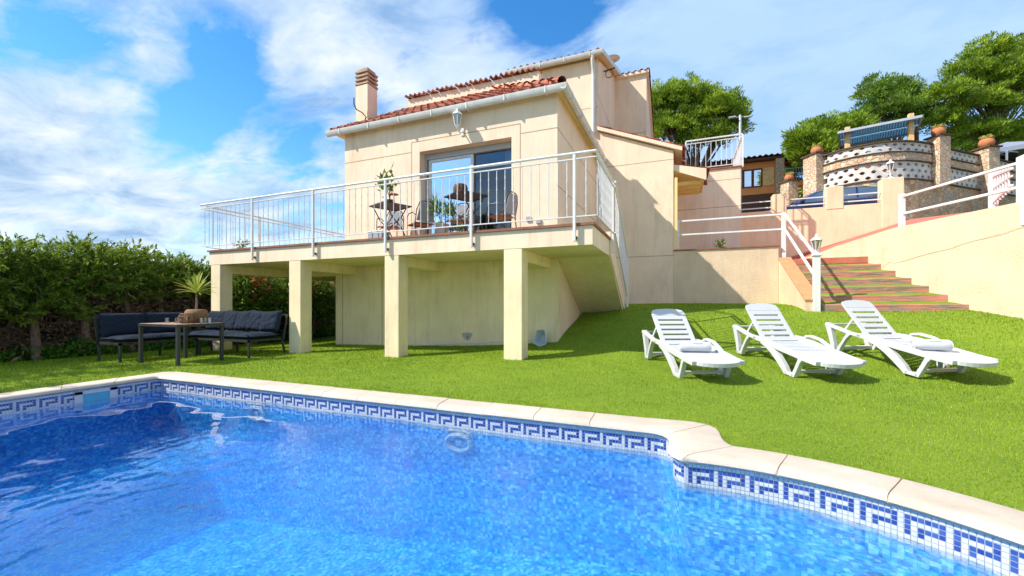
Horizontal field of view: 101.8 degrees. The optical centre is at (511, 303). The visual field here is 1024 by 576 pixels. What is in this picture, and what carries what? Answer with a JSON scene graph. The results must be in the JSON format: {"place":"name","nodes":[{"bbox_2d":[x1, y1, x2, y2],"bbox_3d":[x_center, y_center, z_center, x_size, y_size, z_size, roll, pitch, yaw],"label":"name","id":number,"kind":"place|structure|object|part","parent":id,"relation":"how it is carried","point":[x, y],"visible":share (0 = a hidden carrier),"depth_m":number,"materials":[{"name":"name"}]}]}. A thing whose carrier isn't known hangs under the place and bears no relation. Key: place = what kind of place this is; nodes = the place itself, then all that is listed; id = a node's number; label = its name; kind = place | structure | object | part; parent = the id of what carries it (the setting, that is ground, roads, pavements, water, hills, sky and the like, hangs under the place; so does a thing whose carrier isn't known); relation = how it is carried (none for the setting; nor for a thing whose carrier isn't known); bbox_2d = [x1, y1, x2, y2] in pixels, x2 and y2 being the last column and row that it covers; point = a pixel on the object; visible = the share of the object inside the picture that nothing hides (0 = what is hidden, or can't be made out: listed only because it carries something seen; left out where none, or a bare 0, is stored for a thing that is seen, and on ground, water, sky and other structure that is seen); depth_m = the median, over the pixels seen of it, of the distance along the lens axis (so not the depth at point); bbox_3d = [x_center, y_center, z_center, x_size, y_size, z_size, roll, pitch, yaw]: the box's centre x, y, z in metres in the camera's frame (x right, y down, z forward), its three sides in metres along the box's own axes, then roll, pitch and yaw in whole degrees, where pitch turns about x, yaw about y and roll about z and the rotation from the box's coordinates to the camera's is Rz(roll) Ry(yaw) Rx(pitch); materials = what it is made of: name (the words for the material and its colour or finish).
{"place":"outdoors","nodes":[
{"label":"outdoors","id":0,"kind":"place"},
{"bbox_2d":[28,335,333,359],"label":"soil","id":1,"kind":"structure","parent":0,"point":[168,349],"depth_m":9.70,"materials":[{"name":"brown soil"}]},
{"bbox_2d":[0,254,15,348],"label":"cypress tree","id":2,"kind":"object","parent":1,"relation":"on","point":[4,281],"visible":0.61,"depth_m":7.46,"materials":[{"name":"green plant"}]},
{"bbox_2d":[0,255,29,358],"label":"boundary shrub","id":3,"kind":"object","parent":1,"relation":"on","point":[1,326],"visible":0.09,"depth_m":8.01,"materials":[{"name":"green plant"}]},
{"bbox_2d":[0,245,64,351],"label":"hedge","id":4,"kind":"object","parent":1,"relation":"on","point":[2,291],"visible":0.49,"depth_m":7.68,"materials":[{"name":"green plant"}]},
{"bbox_2d":[0,230,107,359],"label":"shrub","id":5,"kind":"object","parent":1,"relation":"on","point":[44,258],"visible":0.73,"depth_m":8.01,"materials":[{"name":"green plant"}]},
{"bbox_2d":[0,254,122,361],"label":"boundary shrub","id":6,"kind":"object","parent":1,"relation":"on","point":[59,333],"visible":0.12,"depth_m":8.73,"materials":[{"name":"green plant"}]},
{"bbox_2d":[6,231,174,355],"bbox_3d":[-9.129,-0.143,8.960,2.608,2.916,2.860,0,0,22],"label":"shrub","id":7,"kind":"object","parent":1,"relation":"on","point":[94,256],"visible":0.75,"depth_m":8.72,"materials":[{"name":"green plant"}]},
{"bbox_2d":[57,236,181,351],"bbox_3d":[-9.100,-0.150,9.720,3.081,2.951,2.678,0,0,22],"label":"shrub","id":8,"kind":"object","parent":1,"relation":"on","point":[138,268],"visible":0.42,"depth_m":9.65,"materials":[{"name":"green plant"}]},
{"bbox_2d":[64,262,191,349],"bbox_3d":[-9.659,0.150,10.304,3.041,2.498,2.403,0,0,22],"label":"boundary shrub","id":9,"kind":"object","parent":1,"relation":"on","point":[139,306],"visible":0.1,"depth_m":10.18,"materials":[{"name":"green plant"}]},
{"bbox_2d":[108,244,210,346],"bbox_3d":[-8.913,-0.105,10.587,3.334,2.887,2.733,0,0,22],"label":"shrub","id":10,"kind":"object","parent":1,"relation":"on","point":[178,263],"visible":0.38,"depth_m":10.42,"materials":[{"name":"green plant"}]},
{"bbox_2d":[0,322,335,362],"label":"ground cover","id":11,"kind":"object","parent":1,"relation":"on","point":[67,349],"visible":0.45,"depth_m":8.64,"materials":[{"name":"green plant"}]},
{"bbox_2d":[151,256,210,340],"bbox_3d":[-8.574,-0.009,11.325,2.954,2.705,2.633,0,0,22],"label":"hedge","id":12,"kind":"object","parent":1,"relation":"on","point":[206,273],"visible":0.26,"depth_m":11.07,"materials":[{"name":"green plant"}]},
{"bbox_2d":[151,269,243,344],"bbox_3d":[-9.103,0.153,11.802,3.167,2.437,2.402,0,0,22],"label":"boundary shrub","id":13,"kind":"object","parent":1,"relation":"on","point":[190,305],"visible":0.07,"depth_m":11.10,"materials":[{"name":"green plant"}]},
{"bbox_2d":[191,262,280,343],"bbox_3d":[-8.091,-0.050,11.989,2.616,2.804,2.613,0,0,22],"label":"cypress tree","id":14,"kind":"object","parent":1,"relation":"on","point":[204,296],"visible":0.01,"depth_m":11.38,"materials":[{"name":"green plant"}]},
{"bbox_2d":[245,277,288,333],"bbox_3d":[-7.536,0.017,12.865,2.660,2.681,2.646,0,0,-33],"label":"cypress tree","id":15,"kind":"object","parent":1,"relation":"on","point":[280,304],"visible":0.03,"depth_m":12.72,"materials":[{"name":"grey plant"}]},
{"bbox_2d":[247,278,288,331],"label":"boundary shrub","id":16,"kind":"object","parent":1,"relation":"on","point":[281,321],"visible":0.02,"depth_m":13.84,"materials":[{"name":"green plant"}]},
{"bbox_2d":[278,279,288,330],"bbox_3d":[-7.394,0.018,13.778,2.530,2.706,2.667,0,0,-14],"label":"cypress tree","id":17,"kind":"object","parent":1,"relation":"on","point":[284,316],"visible":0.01,"depth_m":13.50,"materials":[{"name":"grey plant"}]},
{"bbox_2d":[287,312,335,335],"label":"boundary shrub","id":18,"kind":"object","parent":1,"relation":"on","point":[324,322],"depth_m":15.08,"materials":[{"name":"green plant"}]},
{"bbox_2d":[0,299,1023,511],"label":"lawn","id":19,"kind":"structure","parent":0,"point":[828,436],"depth_m":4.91,"materials":[{"name":"green plant"}]},
{"bbox_2d":[138,322,223,365],"bbox_3d":[-5.825,0.686,7.342,1.082,0.703,0.764,0,0,22],"label":"garden table","id":20,"kind":"object","parent":19,"relation":"on","point":[178,326],"visible":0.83,"depth_m":7.19,"materials":[{"name":"grey metal"}]},
{"bbox_2d":[178,313,192,323],"bbox_3d":[-5.618,0.248,7.161,0.206,0.174,0.206,0,0,22],"label":"wicker lantern","id":21,"kind":"object","parent":20,"relation":"on","point":[189,320],"visible":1,"depth_m":7.12,"materials":[{"name":"brown wicker"}]},
{"bbox_2d":[175,271,214,322],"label":"potted yucca","id":22,"kind":"object","parent":20,"relation":"on","point":[196,312],"visible":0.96,"depth_m":7.39,"materials":[{"name":"plant"}]},
{"bbox_2d":[94,310,287,362],"bbox_3d":[-6.069,0.598,8.029,2.380,0.940,2.081,0,0,22],"label":"corner sofa","id":23,"kind":"object","parent":19,"relation":"on","point":[120,329],"visible":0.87,"depth_m":8.21,"materials":[{"name":"blue fabric"}]},
{"bbox_2d":[232,275,282,344],"bbox_3d":[-7.235,-0.034,11.381,1.568,2.492,1.808,0,0,22],"label":"leafy shrub","id":24,"kind":"object","parent":19,"relation":"on","point":[247,295],"visible":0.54,"depth_m":11.06,"materials":[{"name":"green plant"}]},
{"bbox_2d":[266,277,335,335],"bbox_3d":[-6.220,0.009,12.783,1.766,2.432,3.413,0,0,-4],"label":"leafy shrub","id":25,"kind":"object","parent":19,"relation":"on","point":[323,300],"visible":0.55,"depth_m":12.56,"materials":[{"name":"green plant"}]},
{"bbox_2d":[207,47,741,359],"bbox_3d":[0.787,-3.470,12.936,11.740,9.940,12.233,0,0,22],"label":"villa","id":26,"kind":"object","parent":19,"relation":"on","point":[513,286],"visible":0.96,"depth_m":9.27,"materials":[{"name":"beige paint"}]},
{"bbox_2d":[233,239,249,247],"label":"potted plant","id":27,"kind":"object","parent":26,"relation":"on","point":[243,245],"visible":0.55,"depth_m":9.77,"materials":[{"name":"green plant"}]},
{"bbox_2d":[205,205,344,248],"bbox_3d":[-5.942,-1.611,12.420,0.044,1.341,6.060,0,0,22],"label":"railing","id":28,"kind":"object","parent":26,"relation":"attached to","point":[259,244],"visible":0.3,"depth_m":10.99,"materials":[{"name":"white metal"}]},
{"bbox_2d":[368,230,389,237],"bbox_3d":[-2.601,-1.317,8.126,0.360,0.185,0.260,0,0,22],"label":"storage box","id":29,"kind":"object","parent":26,"relation":"on","point":[376,235],"visible":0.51,"depth_m":8.01,"materials":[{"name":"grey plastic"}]},
{"bbox_2d":[376,211,403,235],"bbox_3d":[-2.618,-1.652,9.008,0.497,0.857,0.487,0,0,7],"label":"garden chair","id":30,"kind":"object","parent":26,"relation":"on","point":[396,218],"visible":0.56,"depth_m":9.17,"materials":[{"name":"grey wood"}]},
{"bbox_2d":[369,201,411,236],"bbox_3d":[-2.416,-1.584,8.263,0.600,0.726,0.600,0,0,44],"label":"folding table","id":31,"kind":"object","parent":26,"relation":"on","point":[390,206],"visible":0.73,"depth_m":8.25,"materials":[{"name":"brown metal"}]},
{"bbox_2d":[374,163,399,201],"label":"potted plant","id":32,"kind":"object","parent":31,"relation":"on","point":[390,187],"visible":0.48,"depth_m":8.23,"materials":[{"name":"green plant"}]},
{"bbox_2d":[200,149,595,259],"bbox_3d":[-2.935,-1.611,7.840,9.020,1.341,0.081,0,0,22],"label":"balcony railing","id":33,"kind":"object","parent":26,"relation":"attached to","point":[471,172],"visible":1,"depth_m":7.49,"materials":[{"name":"white metal"}]},
{"bbox_2d":[407,200,434,235],"bbox_3d":[-1.859,-1.652,8.586,0.497,0.857,0.487,0,0,-38],"label":"garden chair","id":34,"kind":"object","parent":26,"relation":"on","point":[425,215],"visible":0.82,"depth_m":8.44,"materials":[{"name":"grey metal"}]},
{"bbox_2d":[418,192,456,232],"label":"potted plant","id":35,"kind":"object","parent":26,"relation":"on","point":[439,223],"visible":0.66,"depth_m":8.47,"materials":[{"name":"green plant"}]},
{"bbox_2d":[452,109,463,135],"bbox_3d":[-1.109,-3.828,8.692,0.321,0.506,0.213,0,0,-40],"label":"wall lantern","id":36,"kind":"object","parent":26,"relation":"attached to","point":[457,115],"depth_m":8.66,"materials":[{"name":"white paint"}]},
{"bbox_2d":[445,203,473,232],"bbox_3d":[-1.038,-1.652,8.323,0.497,0.857,0.487,0,0,12],"label":"garden chair","id":37,"kind":"object","parent":26,"relation":"on","point":[461,210],"visible":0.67,"depth_m":8.49,"materials":[{"name":"grey metal"}]},
{"bbox_2d":[444,189,489,231],"bbox_3d":[-0.817,-1.584,7.481,0.600,0.726,0.600,0,0,-38],"label":"folding table","id":38,"kind":"object","parent":26,"relation":"on","point":[462,196],"visible":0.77,"depth_m":7.44,"materials":[{"name":"brown metal"}]},
{"bbox_2d":[453,183,467,191],"bbox_3d":[-0.946,-2.075,7.641,0.273,0.250,0.262,0,0,22],"label":"ribbed vase","id":39,"kind":"object","parent":38,"relation":"on","point":[462,186],"visible":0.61,"depth_m":7.54,"materials":[{"name":"white ceramic"}]},
{"bbox_2d":[425,141,510,233],"bbox_3d":[-0.939,-2.302,9.070,2.207,2.163,0.100,0,0,22],"label":"sliding door","id":40,"kind":"structure","parent":26,"relation":"in","point":[460,158],"depth_m":9.21,"materials":[{"name":"grey metal"}]},
{"bbox_2d":[486,191,517,229],"bbox_3d":[-0.174,-1.652,7.848,0.487,0.857,0.497,0,0,30],"label":"garden chair","id":41,"kind":"object","parent":26,"relation":"on","point":[507,209],"visible":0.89,"depth_m":7.75,"materials":[{"name":"grey metal"}]},
{"bbox_2d":[595,149,614,252],"bbox_3d":[1.558,-1.611,6.917,0.044,1.341,1.710,0,0,22],"label":"side railing","id":42,"kind":"object","parent":26,"relation":"attached to","point":[608,190],"visible":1,"depth_m":6.96,"materials":[{"name":"white metal"}]},
{"bbox_2d":[614,181,627,306],"bbox_3d":[2.284,-1.115,8.651,0.044,2.366,1.972,0,0,22],"label":"stair railing","id":43,"kind":"object","parent":26,"relation":"attached to","point":[621,238],"visible":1,"depth_m":8.59,"materials":[{"name":"white metal"}]},
{"bbox_2d":[685,133,743,167],"bbox_3d":[6.799,-4.747,14.211,1.665,1.030,2.395,0,0,22],"label":"railing","id":44,"kind":"object","parent":26,"relation":"on","point":[738,158],"visible":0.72,"depth_m":13.12,"materials":[{"name":"white metal"}]},
{"bbox_2d":[413,329,546,345],"bbox_3d":[-0.754,0.701,8.530,3.098,0.451,0.182,0,0,22],"label":"pool net","id":45,"kind":"object","parent":19,"relation":"on","point":[540,338],"visible":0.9,"depth_m":8.07,"materials":[{"name":"white paint"}]},
{"bbox_2d":[0,371,1023,575],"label":"swimming pool","id":46,"kind":"structure","parent":19,"relation":"in","point":[145,462],"depth_m":4.08,"materials":[{"name":"liquid"}]},
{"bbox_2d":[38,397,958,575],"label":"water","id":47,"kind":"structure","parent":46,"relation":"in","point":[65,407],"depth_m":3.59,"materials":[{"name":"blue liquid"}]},
{"bbox_2d":[642,309,744,377],"bbox_3d":[2.470,0.541,5.808,0.681,0.773,1.746,0,6,-4],"label":"sun lounger","id":48,"kind":"object","parent":19,"relation":"on","point":[718,358],"visible":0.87,"depth_m":5.78,"materials":[{"name":"white plastic"}]},
{"bbox_2d":[678,342,711,351],"bbox_3d":[2.459,0.574,5.598,0.396,0.135,0.142,0,0,4],"label":"rolled towel","id":49,"kind":"object","parent":48,"relation":"on","point":[695,346],"visible":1,"depth_m":5.54,"materials":[{"name":"white fabric"}]},
{"bbox_2d":[673,245,779,303],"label":"retaining wall","id":50,"kind":"structure","parent":19,"relation":"on","point":[739,275],"depth_m":10.71,"materials":[{"name":"beige paint"}]},
{"bbox_2d":[714,237,726,247],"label":"weed","id":51,"kind":"object","parent":50,"relation":"on","point":[719,244],"visible":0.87,"depth_m":10.94,"materials":[{"name":"green plant"}]},
{"bbox_2d":[677,212,785,257],"bbox_3d":[5.610,-1.695,10.792,2.541,1.150,0.091,0,0,23],"label":"landing railing","id":52,"kind":"object","parent":50,"relation":"on","point":[783,237],"visible":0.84,"depth_m":10.60,"materials":[{"name":"white metal"}]},
{"bbox_2d":[784,213,814,273],"bbox_3d":[6.299,-1.385,9.168,0.045,1.704,2.386,0,0,21],"label":"step railing","id":53,"kind":"object","parent":52,"relation":"attached to","point":[809,247],"visible":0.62,"depth_m":9.02,"materials":[{"name":"white metal"}]},
{"bbox_2d":[732,303,866,377],"bbox_3d":[3.894,0.496,5.731,0.681,0.773,1.746,0,9,-6],"label":"sun lounger","id":54,"kind":"object","parent":19,"relation":"on","point":[827,357],"visible":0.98,"depth_m":5.74,"materials":[{"name":"white plastic"}]},
{"bbox_2d":[778,257,821,310],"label":"stair side wall","id":55,"kind":"structure","parent":19,"relation":"on","point":[795,287],"depth_m":9.15,"materials":[{"name":"beige paint"}]},
{"bbox_2d":[810,234,822,311],"bbox_3d":[5.846,-0.525,7.987,0.210,1.650,0.182,0,0,22],"label":"garden lamp post","id":56,"kind":"object","parent":19,"relation":"on","point":[816,255],"visible":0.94,"depth_m":7.94,"materials":[{"name":"white metal"}]},
{"bbox_2d":[797,263,968,311],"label":"garden steps","id":57,"kind":"structure","parent":19,"relation":"on","point":[877,287],"depth_m":8.21,"materials":[{"name":"red brick"}]},
{"bbox_2d":[778,202,1023,318],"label":"garden wall","id":58,"kind":"structure","parent":19,"relation":"on","point":[974,260],"depth_m":7.26,"materials":[{"name":"beige paint"}]},
{"bbox_2d":[898,155,1023,226],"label":"railing","id":59,"kind":"object","parent":58,"relation":"on","point":[1018,187],"depth_m":7.03,"materials":[{"name":"white metal"}]},
{"bbox_2d":[825,300,998,377],"bbox_3d":[5.192,0.446,5.477,0.681,0.773,1.746,0,9,-10],"label":"sun lounger","id":60,"kind":"object","parent":19,"relation":"on","point":[887,341],"visible":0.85,"depth_m":5.51,"materials":[{"name":"white plastic"}]},
{"bbox_2d":[909,339,953,350],"bbox_3d":[5.194,0.507,5.165,0.396,0.135,0.142,0,0,12],"label":"rolled towel","id":61,"kind":"object","parent":60,"relation":"on","point":[933,344],"visible":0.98,"depth_m":5.12,"materials":[{"name":"white fabric"}]},
{"bbox_2d":[0,0,1023,268],"label":"sky","id":62,"kind":"structure","parent":0,"point":[119,119],"materials":[{"name":"blue"}]},
{"bbox_2d":[778,256,867,280],"bbox_3d":[8.264,-0.886,11.588,1.610,0.372,4.308,0,0,22],"label":"landing","id":63,"kind":"object","parent":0,"point":[841,260],"visible":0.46,"depth_m":9.58,"materials":[{"name":"tile"}]},
{"bbox_2d":[778,212,967,265],"bbox_3d":[10.435,-1.810,5.585,5.643,1.440,16.754,0,0,2],"label":"wall coping","id":64,"kind":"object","parent":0,"point":[827,247],"depth_m":11.88,"materials":[{"name":"red paint"}]},
{"bbox_2d":[988,167,1013,207],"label":"garden gate","id":65,"kind":"structure","parent":64,"relation":"on","point":[996,180],"depth_m":8.53,"materials":[{"name":"white metal"}]},
{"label":"hillside","id":66,"kind":"structure","parent":0,"visible":0},
{"bbox_2d":[651,70,756,166],"bbox_3d":[10.698,-8.025,24.082,6.731,10.792,4.145,0,0,12],"label":"pine tree","id":67,"kind":"object","parent":66,"relation":"on","point":[698,106],"visible":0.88,"depth_m":23.38,"materials":[{"name":"green plant"}]},
{"bbox_2d":[699,152,866,212],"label":"neighbour house","id":68,"kind":"structure","parent":66,"relation":"on","point":[763,176],"depth_m":25.13,"materials":[{"name":"wood"}]},
{"bbox_2d":[743,169,752,187],"bbox_3d":[14.407,-7.650,25.406,0.490,1.100,0.050,0,0,22],"label":"window","id":69,"kind":"structure","parent":68,"relation":"in","point":[747,174],"depth_m":25.40,"materials":[{"name":"clear glass"}]},
{"bbox_2d":[753,168,761,186],"bbox_3d":[14.879,-7.650,25.214,0.490,1.100,0.050,0,0,22],"label":"window","id":70,"kind":"structure","parent":68,"relation":"in","point":[757,173],"depth_m":25.22,"materials":[{"name":"clear glass"}]},
{"bbox_2d":[784,157,844,180],"bbox_3d":[18.036,-7.850,24.601,3.500,1.300,0.020,0,0,22],"label":"patio window","id":71,"kind":"structure","parent":68,"relation":"in","point":[788,165],"depth_m":25.00,"materials":[{"name":"glass"}]},
{"bbox_2d":[780,109,885,166],"bbox_3d":[16.917,-6.609,22.047,6.175,7.639,3.247,0,0,-25],"label":"pine tree","id":72,"kind":"object","parent":66,"relation":"on","point":[804,137],"visible":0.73,"depth_m":21.17,"materials":[{"name":"green plant"}]},
{"bbox_2d":[778,133,1015,219],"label":"stone terrace","id":73,"kind":"structure","parent":66,"relation":"on","point":[933,160],"depth_m":17.57,"materials":[{"name":"stone"}]},
{"bbox_2d":[784,172,793,179],"bbox_3d":[13.133,-6.045,19.706,0.408,0.470,0.408,0,0,22],"label":"terracotta pot","id":74,"kind":"object","parent":73,"relation":"on","point":[789,175],"visible":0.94,"depth_m":19.58,"materials":[{"name":"orange ceramic"}]},
{"bbox_2d":[797,187,802,197],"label":"flowering shrub","id":75,"kind":"object","parent":73,"relation":"on","point":[800,193],"visible":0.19,"depth_m":19.99,"materials":[{"name":"green plant"}]},
{"bbox_2d":[810,143,822,152],"bbox_3d":[13.862,-7.053,18.924,0.469,0.546,0.469,0,0,22],"label":"terracotta pot","id":76,"kind":"object","parent":73,"relation":"on","point":[816,147],"visible":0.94,"depth_m":18.77,"materials":[{"name":"orange ceramic"}]},
{"bbox_2d":[838,113,922,157],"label":"shade roof","id":77,"kind":"structure","parent":73,"relation":"on","point":[910,130],"depth_m":18.38,"materials":[{"name":"timber"},{"name":"galvanised steel"},{"name":"blue fabric"}]},
{"bbox_2d":[931,123,945,135],"bbox_3d":[17.615,-7.202,17.188,0.469,0.564,0.478,0,0,22],"label":"terracotta pot","id":78,"kind":"object","parent":73,"relation":"on","point":[938,128],"visible":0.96,"depth_m":17.06,"materials":[{"name":"orange ceramic"}]},
{"bbox_2d":[978,133,995,147],"bbox_3d":[21.029,-7.220,18.427,0.537,0.599,0.557,0,0,22],"label":"terracotta pot","id":79,"kind":"object","parent":73,"relation":"on","point":[987,139],"visible":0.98,"depth_m":18.30,"materials":[{"name":"orange ceramic"}]},
{"bbox_2d":[1000,150,1018,161],"bbox_3d":[24.227,-6.834,20.400,1.708,1.414,0.303,0,0,-22],"label":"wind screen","id":80,"kind":"object","parent":73,"relation":"on","point":[1008,155],"visible":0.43,"depth_m":20.39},
{"bbox_2d":[848,70,953,145],"bbox_3d":[30.685,-12.794,32.387,9.347,10.798,5.748,0,0,-17],"label":"pine tree","id":81,"kind":"object","parent":66,"relation":"on","point":[899,96],"visible":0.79,"depth_m":31.38,"materials":[{"name":"green plant"}]},
{"bbox_2d":[915,30,1023,147],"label":"pine tree","id":82,"kind":"object","parent":66,"relation":"on","point":[991,82],"visible":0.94,"depth_m":30.15,"materials":[{"name":"green plant"}]},
{"bbox_2d":[952,122,1023,152],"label":"pine tree","id":83,"kind":"object","parent":66,"relation":"on","point":[967,146],"visible":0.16,"depth_m":36.14,"materials":[{"name":"green plant"}]},
{"bbox_2d":[999,141,1023,156],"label":"parasol","id":84,"kind":"object","parent":66,"relation":"on","point":[1016,146],"visible":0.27,"depth_m":21.07,"materials":[{"name":"grey fabric"}]},
{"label":"street","id":85,"kind":"structure","parent":0,"visible":0},
{"bbox_2d":[729,115,751,212],"bbox_3d":[12.067,-6.242,22.001,1.167,7.485,0.246,0,0,5],"label":"street lamp","id":86,"kind":"object","parent":85,"relation":"on","point":[740,117],"visible":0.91,"depth_m":21.95,"materials":[{"name":"white metal"}]},
{"bbox_2d":[767,185,877,210],"bbox_3d":[11.093,-3.280,15.030,4.300,1.450,2.140,0,0,22],"label":"parked car","id":87,"kind":"object","parent":85,"relation":"on","point":[858,189],"visible":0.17,"depth_m":14.05,"materials":[{"name":"blue paint"}]},
{"bbox_3d":[10.377,-3.740,14.504,0.830,0.370,0.118,0,0,22],"label":"window","id":88,"kind":"part","parent":87,"relation":"part of","materials":[{"name":"blue glass"}]},
{"bbox_3d":[11.203,-3.750,14.172,0.850,0.390,0.125,0,0,22],"label":"window","id":89,"kind":"part","parent":87,"relation":"part of","materials":[{"name":"blue glass"}]},
{"bbox_3d":[11.977,-3.755,13.859,0.720,0.380,0.122,0,0,22],"label":"window","id":90,"kind":"part","parent":87,"relation":"part of","materials":[{"name":"blue glass"}]},
{"bbox_2d":[741,177,903,260],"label":"street wall","id":91,"kind":"structure","parent":85,"relation":"on","point":[833,219],"depth_m":13.21,"materials":[{"name":"white paint"}]},
{"bbox_2d":[886,159,894,177],"bbox_3d":[11.544,-4.121,12.688,0.242,0.602,0.209,0,0,22],"label":"pier lantern","id":92,"kind":"object","parent":91,"relation":"on","point":[891,163],"visible":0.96,"depth_m":12.67,"materials":[{"name":"white paint"}]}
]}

